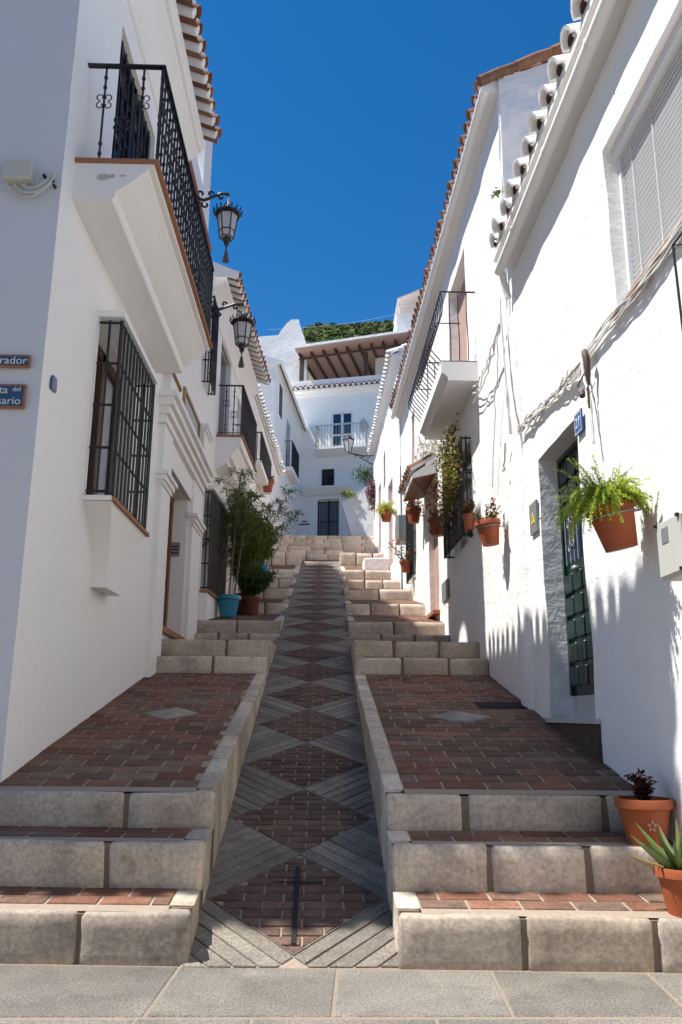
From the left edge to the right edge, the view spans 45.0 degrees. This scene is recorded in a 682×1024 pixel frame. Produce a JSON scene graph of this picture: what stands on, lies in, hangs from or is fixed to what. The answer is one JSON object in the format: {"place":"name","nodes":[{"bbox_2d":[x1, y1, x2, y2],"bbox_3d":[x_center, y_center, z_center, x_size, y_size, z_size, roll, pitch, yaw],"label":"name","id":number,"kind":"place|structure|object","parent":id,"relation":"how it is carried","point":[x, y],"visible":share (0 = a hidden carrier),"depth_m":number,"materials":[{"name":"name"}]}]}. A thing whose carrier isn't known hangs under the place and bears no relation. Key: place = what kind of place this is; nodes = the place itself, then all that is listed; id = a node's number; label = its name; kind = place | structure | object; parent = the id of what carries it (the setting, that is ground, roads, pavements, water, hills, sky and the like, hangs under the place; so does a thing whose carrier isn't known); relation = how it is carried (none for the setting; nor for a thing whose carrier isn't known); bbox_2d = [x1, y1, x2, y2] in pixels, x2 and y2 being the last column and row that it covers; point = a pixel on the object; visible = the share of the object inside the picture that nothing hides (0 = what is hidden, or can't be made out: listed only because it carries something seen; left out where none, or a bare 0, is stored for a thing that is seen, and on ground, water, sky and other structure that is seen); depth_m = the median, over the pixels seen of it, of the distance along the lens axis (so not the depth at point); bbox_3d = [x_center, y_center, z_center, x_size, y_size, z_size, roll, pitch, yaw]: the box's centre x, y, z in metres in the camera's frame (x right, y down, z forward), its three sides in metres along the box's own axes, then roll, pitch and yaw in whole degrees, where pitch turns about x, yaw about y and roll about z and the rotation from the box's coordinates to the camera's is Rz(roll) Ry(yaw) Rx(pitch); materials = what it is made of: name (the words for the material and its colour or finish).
{"place":"outdoors","nodes":[
{"label":"outdoors","id":0,"kind":"place"},
{"bbox_2d":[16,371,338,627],"bbox_3d":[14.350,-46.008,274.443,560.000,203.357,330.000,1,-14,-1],"label":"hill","id":1,"kind":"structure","parent":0,"point":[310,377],"depth_m":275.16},
{"bbox_2d":[302,320,393,343],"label":"hillside wood","id":2,"kind":"object","parent":1,"relation":"on","point":[323,332],"visible":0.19,"depth_m":427.73,"materials":[{"name":"green plant"}]},
{"bbox_2d":[182,560,397,967],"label":"ramp","id":3,"kind":"structure","parent":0,"point":[245,853],"depth_m":5.20,"materials":[{"name":"grey stone"}]},
{"bbox_2d":[180,573,395,967],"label":"ramp joints","id":4,"kind":"object","parent":3,"relation":"on","point":[293,962],"visible":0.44,"depth_m":4.64,"materials":[{"name":"concrete"}]},
{"bbox_2d":[212,560,381,953],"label":"ramp brick diamonds","id":5,"kind":"object","parent":3,"relation":"on","point":[275,905],"visible":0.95,"depth_m":5.60,"materials":[{"name":"brown brick"}]},
{"bbox_2d":[273,866,323,942],"bbox_3d":[-0.238,2.104,4.451,0.290,0.224,0.780,1,-14,-1],"label":"ramp drain slot","id":6,"kind":"object","parent":5,"relation":"on","point":[295,910],"visible":1,"depth_m":4.45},
{"bbox_2d":[287,536,364,559],"bbox_3d":[-0.378,2.001,29.795,4.150,1.428,7.185,1,-14,-1],"label":"landing","id":7,"kind":"object","parent":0,"point":[323,542],"visible":0.06,"depth_m":27.28,"materials":[{"name":"beige stone"}]},
{"bbox_2d":[257,356,306,548],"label":"tall white house","id":8,"kind":"structure","parent":7,"relation":"on","point":[285,414],"depth_m":28.82,"materials":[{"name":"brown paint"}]},
{"bbox_2d":[286,419,289,464],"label":"balcony door","id":9,"kind":"structure","parent":8,"relation":"in","point":[287,425],"depth_m":29.70,"materials":[{"name":"grey glass"}]},
{"bbox_2d":[258,319,307,381],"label":"tall party wall","id":10,"kind":"structure","parent":7,"relation":"on","point":[285,341],"depth_m":34.70,"materials":[{"name":"white paint"}]},
{"bbox_2d":[276,535,376,559],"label":"steps","id":11,"kind":"structure","parent":7,"relation":"on","point":[351,544],"depth_m":27.24,"materials":[{"name":"stone"}]},
{"bbox_2d":[290,329,410,535],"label":"house","id":12,"kind":"structure","parent":7,"relation":"on","point":[337,396],"depth_m":33.01,"materials":[{"name":"white plaster"},{"name":"terracotta"},{"name":"dark wood"}]},
{"bbox_2d":[322,469,333,485],"bbox_3d":[-0.499,-1.314,32.603,0.500,0.770,0.236,-3,-14,12],"label":"small window","id":13,"kind":"structure","parent":12,"relation":"in","point":[327,475],"depth_m":32.64,"materials":[{"name":"black glass"}]},
{"bbox_2d":[317,500,338,535],"bbox_3d":[-0.476,0.699,32.184,0.945,2.360,0.133,-3,-14,12],"label":"double door","id":14,"kind":"structure","parent":12,"relation":"in","point":[328,511],"depth_m":32.30,"materials":[{"name":"black metal"}]},
{"bbox_2d":[331,411,352,445],"bbox_3d":[0.053,-3.222,32.956,0.900,1.650,0.075,-3,-14,12],"label":"balcony door","id":15,"kind":"structure","parent":12,"relation":"in","point":[339,432],"depth_m":32.99,"materials":[{"name":"white"}]},
{"bbox_2d":[393,288,421,330],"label":"roof terrace tower","id":16,"kind":"structure","parent":12,"relation":"on","point":[404,310],"depth_m":36.27,"materials":[{"name":"white paint"}]},
{"bbox_2d":[342,482,373,535],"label":"garden wall","id":17,"kind":"structure","parent":7,"relation":"on","point":[359,516],"depth_m":29.25,"materials":[{"name":"white paint"}]},
{"bbox_2d":[340,488,356,499],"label":"ground creeper","id":18,"kind":"object","parent":17,"relation":"on","point":[347,494],"visible":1,"depth_m":29.47,"materials":[{"name":"green plant"}]},
{"bbox_2d":[350,464,372,486],"bbox_3d":[0.977,-1.349,29.604,1.289,0.953,0.933,-6,-15,23],"label":"shrub","id":19,"kind":"object","parent":17,"relation":"on","point":[366,474],"visible":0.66,"depth_m":29.53,"materials":[{"name":"green plant"}]},
{"bbox_2d":[268,314,393,342],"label":"overhead wires","id":20,"kind":"object","parent":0,"point":[337,324],"visible":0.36,"depth_m":43.63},
{"bbox_2d":[0,964,681,1023],"bbox_3d":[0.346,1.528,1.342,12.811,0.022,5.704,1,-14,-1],"label":"pavement","id":21,"kind":"structure","parent":0,"point":[33,991],"depth_m":3.48,"materials":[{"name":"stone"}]},
{"label":"ground","id":22,"kind":"structure","parent":0,"visible":0},
{"bbox_2d":[0,0,221,791],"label":"corner house","id":23,"kind":"structure","parent":22,"relation":"on","point":[113,330],"depth_m":6.53,"materials":[{"name":"white paint"}]},
{"bbox_2d":[0,384,26,408],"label":"street sign","id":24,"kind":"object","parent":23,"relation":"attached to","point":[12,396],"visible":1,"depth_m":5.53,"materials":[{"name":"blue ceramic"}]},
{"bbox_2d":[0,354,31,367],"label":"street sign","id":25,"kind":"object","parent":23,"relation":"attached to","point":[15,361],"visible":1,"depth_m":5.59,"materials":[{"name":"blue ceramic"}]},
{"bbox_2d":[0,160,57,198],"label":"junction box","id":26,"kind":"object","parent":23,"relation":"attached to","point":[15,173],"visible":1,"depth_m":5.88,"materials":[{"name":"plastic"}]},
{"bbox_2d":[50,375,56,392],"bbox_3d":[-2.029,-0.907,5.817,0.016,0.100,0.100,1,-14,-1],"label":"wall plaque","id":27,"kind":"object","parent":23,"relation":"attached to","point":[53,383],"depth_m":5.79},
{"bbox_2d":[81,310,157,595],"bbox_3d":[-2.067,-0.421,7.391,0.463,2.290,1.490,1,-14,-1],"label":"window","id":28,"kind":"structure","parent":23,"relation":"in","point":[115,532],"depth_m":7.24,"materials":[{"name":"paint"}]},
{"bbox_2d":[111,40,150,158],"bbox_3d":[-2.199,-3.322,8.180,0.220,2.160,1.560,1,-14,-1],"label":"balcony door","id":29,"kind":"structure","parent":23,"relation":"in","point":[129,138],"depth_m":8.26,"materials":[{"name":"black metal"}]},
{"bbox_2d":[49,0,213,676],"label":"portal house","id":30,"kind":"structure","parent":22,"relation":"on","point":[184,471],"depth_m":11.39,"materials":[{"name":"white paint"}]},
{"bbox_2d":[163,497,173,626],"bbox_3d":[-2.412,0.573,10.717,0.080,1.950,1.700,1,-14,-1],"label":"door","id":31,"kind":"structure","parent":30,"relation":"in","point":[167,578],"depth_m":11.45,"materials":[{"name":"brown wood"}]},
{"bbox_2d":[194,190,242,262],"bbox_3d":[-1.757,-4.124,11.893,0.689,1.178,0.432,-5,-15,21],"label":"wall lantern","id":32,"kind":"object","parent":30,"relation":"attached to","point":[227,215],"depth_m":11.78,"materials":[{"name":"black metal"}]},
{"bbox_2d":[0,552,294,911],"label":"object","id":33,"kind":"object","parent":22,"relation":"on","point":[125,908],"visible":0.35,"depth_m":4.84,"materials":[{"name":"mortar"}]},
{"bbox_2d":[0,552,301,966],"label":"steps","id":34,"kind":"structure","parent":33,"relation":"on","point":[109,938],"depth_m":4.79,"materials":[{"name":"grey stone"}]},
{"bbox_2d":[202,465,275,617],"bbox_3d":[-1.750,0.435,13.967,1.302,2.735,1.044,1,-14,-1],"label":"potted shrub","id":35,"kind":"object","parent":34,"relation":"on","point":[228,603],"visible":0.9,"depth_m":13.95,"materials":[{"name":"green plant"}]},
{"bbox_2d":[226,488,281,613],"bbox_3d":[-1.937,0.701,15.006,1.411,2.296,1.789,9,-16,-30],"label":"potted shrub","id":36,"kind":"object","parent":34,"relation":"on","point":[248,554],"visible":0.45,"depth_m":14.89,"materials":[{"name":"green plant"}]},
{"bbox_2d":[233,565,281,614],"bbox_3d":[-1.538,1.379,14.598,0.920,0.903,0.664,12,-18,-39],"label":"potted shrub","id":37,"kind":"object","parent":34,"relation":"on","point":[253,584],"visible":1,"depth_m":14.50,"materials":[{"name":"green plant"}]},
{"bbox_2d":[234,484,303,572],"bbox_3d":[-1.628,0.525,16.469,1.865,2.474,2.022,1,-14,-1],"label":"potted shrub","id":38,"kind":"object","parent":34,"relation":"on","point":[266,552],"visible":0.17,"depth_m":16.34,"materials":[{"name":"green plant"}]},
{"bbox_2d":[254,516,286,574],"bbox_3d":[-1.756,0.830,17.945,1.165,1.687,1.168,1,-14,-1],"label":"potted shrub","id":39,"kind":"object","parent":34,"relation":"on","point":[270,553],"visible":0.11,"depth_m":17.90,"materials":[{"name":"green plant"}]},
{"bbox_2d":[74,552,300,963],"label":"mortar joints","id":40,"kind":"object","parent":33,"relation":"on","point":[107,844],"visible":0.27,"depth_m":4.41,"materials":[{"name":"grey concrete"}]},
{"bbox_2d":[195,261,270,746],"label":"white house","id":41,"kind":"structure","parent":22,"relation":"on","point":[229,388],"depth_m":14.30,"materials":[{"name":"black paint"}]},
{"bbox_2d":[198,485,229,619],"bbox_3d":[-2.193,0.934,13.656,0.360,2.400,1.749,0,-14,1],"label":"window","id":42,"kind":"structure","parent":41,"relation":"in","point":[212,563],"depth_m":13.40,"materials":[{"name":"metal"}]},
{"bbox_2d":[218,352,225,433],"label":"balcony door","id":43,"kind":"structure","parent":41,"relation":"in","point":[223,365],"depth_m":15.57,"materials":[{"name":"black glass"}]},
{"bbox_2d":[211,301,255,367],"bbox_3d":[-1.781,-2.886,13.236,0.825,1.178,0.432,1,-14,-1],"label":"wall lantern","id":44,"kind":"object","parent":41,"relation":"attached to","point":[242,324],"depth_m":13.16,"materials":[{"name":"black metal"}]},
{"bbox_2d":[243,384,285,563],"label":"white house","id":45,"kind":"structure","parent":22,"relation":"on","point":[269,462],"depth_m":20.85,"materials":[{"name":"paint"}]},
{"bbox_2d":[263,476,273,492],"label":"hanging pot","id":46,"kind":"object","parent":45,"relation":"attached to","point":[268,488],"visible":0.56,"depth_m":21.24,"materials":[{"name":"ceramic"}]},
{"bbox_2d":[367,343,406,580],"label":"white house","id":47,"kind":"structure","parent":22,"relation":"on","point":[384,446],"depth_m":22.86,"materials":[{"name":"paint"}]},
{"bbox_2d":[342,434,373,464],"bbox_3d":[0.578,-2.134,27.947,1.073,1.075,0.420,1,-14,-1],"label":"wall lantern","id":48,"kind":"object","parent":47,"relation":"attached to","point":[348,441],"depth_m":27.89,"materials":[{"name":"white glass"}]},
{"bbox_2d":[365,476,374,510],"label":"bougainvillea","id":49,"kind":"object","parent":47,"relation":"attached to","point":[369,493],"visible":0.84,"depth_m":27.92,"materials":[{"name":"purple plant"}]},
{"bbox_2d":[374,499,396,521],"bbox_3d":[1.128,-0.039,20.639,0.606,0.563,0.621,1,-14,-1],"label":"hanging pot","id":50,"kind":"object","parent":47,"relation":"attached to","point":[386,512],"visible":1,"depth_m":20.53,"materials":[{"name":"ceramic"}]},
{"bbox_2d":[391,483,392,562],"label":"door","id":51,"kind":"structure","parent":47,"relation":"in","point":[392,483],"depth_m":22.34,"materials":[{"name":"pink paint"}]},
{"bbox_2d":[389,42,569,794],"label":"house","id":52,"kind":"structure","parent":22,"relation":"on","point":[455,320],"depth_m":10.48,"materials":[{"name":"paint"}]},
{"bbox_2d":[396,514,405,544],"bbox_3d":[1.367,0.400,18.482,0.221,0.600,0.500,1,-14,-1],"label":"letter box","id":53,"kind":"object","parent":52,"relation":"attached to","point":[401,527],"visible":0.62,"depth_m":18.26,"materials":[{"name":"grey metal"}]},
{"bbox_2d":[387,538,415,572],"bbox_3d":[1.325,0.884,16.953,0.780,0.727,0.544,-5,-15,21],"label":"flower pot","id":54,"kind":"object","parent":52,"relation":"attached to","point":[405,564],"visible":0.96,"depth_m":16.83,"materials":[{"name":"ceramic"}]},
{"bbox_2d":[405,501,415,583],"bbox_3d":[1.532,0.575,17.310,0.213,1.700,1.272,1,-14,-1],"label":"door","id":55,"kind":"structure","parent":52,"relation":"in","point":[410,528],"depth_m":17.41,"materials":[{"name":"black metal"}]},
{"bbox_2d":[406,499,423,523],"bbox_3d":[1.419,-0.036,15.500,0.401,0.498,0.300,1,-14,-1],"label":"hanging pot","id":56,"kind":"object","parent":52,"relation":"attached to","point":[413,518],"visible":0.9,"depth_m":15.40,"materials":[{"name":"ceramic"}]},
{"bbox_2d":[415,436,441,477],"bbox_3d":[1.534,-0.907,15.048,0.236,1.497,4.728,1,-14,-1],"label":"creeper","id":57,"kind":"object","parent":52,"relation":"attached to","point":[425,452],"visible":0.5,"depth_m":14.47,"materials":[{"name":"white plant"}]},
{"bbox_2d":[426,505,442,536],"bbox_3d":[1.431,0.115,12.439,0.373,0.498,0.388,10,-17,-33],"label":"hanging pot","id":58,"kind":"object","parent":52,"relation":"attached to","point":[434,530],"visible":0.46,"depth_m":12.31,"materials":[{"name":"ceramic"}]},
{"bbox_2d":[433,481,438,609],"bbox_3d":[1.687,0.581,14.093,0.061,2.350,1.150,1,-14,-1],"label":"door","id":59,"kind":"structure","parent":52,"relation":"in","point":[436,552],"depth_m":14.33,"materials":[{"name":"pink paint"}]},
{"bbox_2d":[419,412,462,542],"bbox_3d":[1.384,-0.314,11.568,0.383,1.476,2.420,1,-14,-1],"label":"climbing vine","id":60,"kind":"object","parent":52,"relation":"attached to","point":[447,477],"visible":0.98,"depth_m":11.23,"materials":[{"name":"green plant"}]},
{"bbox_2d":[441,578,448,602],"bbox_3d":[1.591,1.204,12.572,0.021,0.290,0.600,1,-14,-1],"label":"utility cover","id":61,"kind":"object","parent":52,"relation":"attached to","point":[445,589],"visible":1,"depth_m":12.48,"materials":[{"name":"grey metal"}]},
{"bbox_2d":[442,436,472,558],"bbox_3d":[1.659,-0.153,11.311,0.294,1.320,1.592,1,-14,-1],"label":"window","id":62,"kind":"structure","parent":52,"relation":"in","point":[465,488],"depth_m":11.11,"materials":[{"name":"black metal"}]},
{"bbox_2d":[458,278,466,360],"bbox_3d":[1.849,-2.520,11.874,0.048,1.990,1.450,1,-14,-1],"label":"balcony door","id":63,"kind":"structure","parent":52,"relation":"in","point":[462,296],"depth_m":12.29,"materials":[{"name":"pink paint"}]},
{"bbox_2d":[459,499,477,530],"bbox_3d":[1.585,0.037,10.108,0.332,0.374,0.250,12,-18,-40],"label":"hanging pot","id":64,"kind":"object","parent":52,"relation":"attached to","point":[468,522],"visible":0.94,"depth_m":10.04,"materials":[{"name":"ceramic"}]},
{"bbox_2d":[469,497,505,546],"bbox_3d":[1.550,0.105,8.634,0.385,0.494,0.419,-6,-14,-3],"label":"hanging pot","id":65,"kind":"object","parent":52,"relation":"attached to","point":[487,528],"visible":1,"depth_m":8.53,"materials":[{"name":"ceramic"}]},
{"bbox_2d":[349,553,678,917],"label":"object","id":66,"kind":"object","parent":22,"relation":"on","point":[630,913],"visible":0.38,"depth_m":4.58,"materials":[{"name":"mortar"}]},
{"bbox_2d":[339,553,681,972],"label":"steps","id":67,"kind":"structure","parent":66,"relation":"on","point":[569,943],"depth_m":4.76,"materials":[{"name":"grey stone"}]},
{"bbox_2d":[362,558,388,570],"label":"planter block","id":68,"kind":"structure","parent":67,"relation":"on","point":[375,563],"depth_m":21.94,"materials":[{"name":"white stone"}]},
{"bbox_2d":[474,702,527,708],"bbox_3d":[1.466,1.776,7.564,0.440,0.062,0.260,1,-14,-1],"label":"drain grate","id":69,"kind":"object","parent":67,"relation":"on","point":[516,705],"visible":1,"depth_m":7.54,"materials":[{"name":"black metal"}]},
{"bbox_2d":[343,553,660,971],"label":"mortar joints","id":70,"kind":"object","parent":67,"relation":"on","point":[586,849],"visible":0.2,"depth_m":4.32,"materials":[{"name":"grey concrete"}]},
{"bbox_2d":[614,767,674,847],"bbox_3d":[1.641,1.593,4.461,0.310,0.398,0.310,1,-14,-1],"label":"flower pot","id":71,"kind":"object","parent":66,"relation":"on","point":[645,810],"visible":0.98,"depth_m":4.36,"materials":[{"name":"ceramic"}]},
{"bbox_2d":[625,820,681,917],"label":"aloe pot","id":72,"kind":"object","parent":66,"relation":"on","point":[667,869],"visible":1,"depth_m":3.98,"materials":[{"name":"ceramic"}]},
{"bbox_2d":[489,0,681,843],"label":"whitewashed house","id":73,"kind":"structure","parent":22,"relation":"on","point":[583,225],"depth_m":5.66,"materials":[{"name":"paint"}]},
{"bbox_2d":[490,187,503,198],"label":"roof weed","id":74,"kind":"object","parent":73,"relation":"attached to","point":[497,192],"visible":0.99,"depth_m":7.70,"materials":[{"name":"green plant"}]},
{"bbox_2d":[529,500,538,535],"bbox_3d":[1.729,0.054,7.388,0.026,0.280,0.240,1,-14,-1],"label":"utility cover","id":75,"kind":"object","parent":73,"relation":"attached to","point":[533,516],"visible":1,"depth_m":7.34,"materials":[{"name":"grey metal"}]},
{"bbox_2d":[557,438,593,695],"bbox_3d":[1.945,0.403,6.565,0.116,2.050,1.120,1,-14,-1],"label":"door","id":76,"kind":"structure","parent":73,"relation":"in","point":[578,625],"depth_m":6.79,"materials":[{"name":"green paint"}]},
{"bbox_2d":[472,218,681,486],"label":"cable bundle","id":77,"kind":"object","parent":73,"relation":"attached to","point":[578,369],"visible":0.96,"depth_m":6.11,"materials":[{"name":"white plastic"}]},
{"bbox_2d":[574,408,583,436],"bbox_3d":[1.767,-0.664,6.128,0.016,0.170,0.170,1,-14,-1],"label":"house number tile","id":78,"kind":"object","parent":73,"relation":"attached to","point":[578,423],"visible":1,"depth_m":6.10,"materials":[{"name":"blue ceramic"}]},
{"bbox_2d":[577,349,590,407],"bbox_3d":[1.730,-0.917,5.880,0.051,0.442,0.315,0,-14,3],"label":"cable anchor","id":79,"kind":"object","parent":73,"relation":"attached to","point":[586,361],"visible":1,"depth_m":5.76,"materials":[{"name":"brown metal"}]},
{"bbox_2d":[535,455,653,552],"bbox_3d":[1.511,-0.038,4.842,0.610,0.557,0.630,10,-17,-34],"label":"hanging pot","id":80,"kind":"object","parent":73,"relation":"attached to","point":[607,509],"visible":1,"depth_m":4.73,"materials":[{"name":"ceramic"}]},
{"bbox_2d":[611,15,681,320],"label":"window","id":81,"kind":"structure","parent":73,"relation":"in","point":[647,151],"depth_m":5.12,"materials":[{"name":"plastic"}]},
{"bbox_2d":[653,511,681,580],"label":"meter box","id":82,"kind":"object","parent":73,"relation":"attached to","point":[669,535],"visible":1,"depth_m":4.17,"materials":[{"name":"plastic"}]},
{"bbox_2d":[672,232,681,330],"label":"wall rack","id":83,"kind":"object","parent":73,"relation":"attached to","point":[674,244],"depth_m":4.23,"materials":[{"name":"black metal"}]}
]}

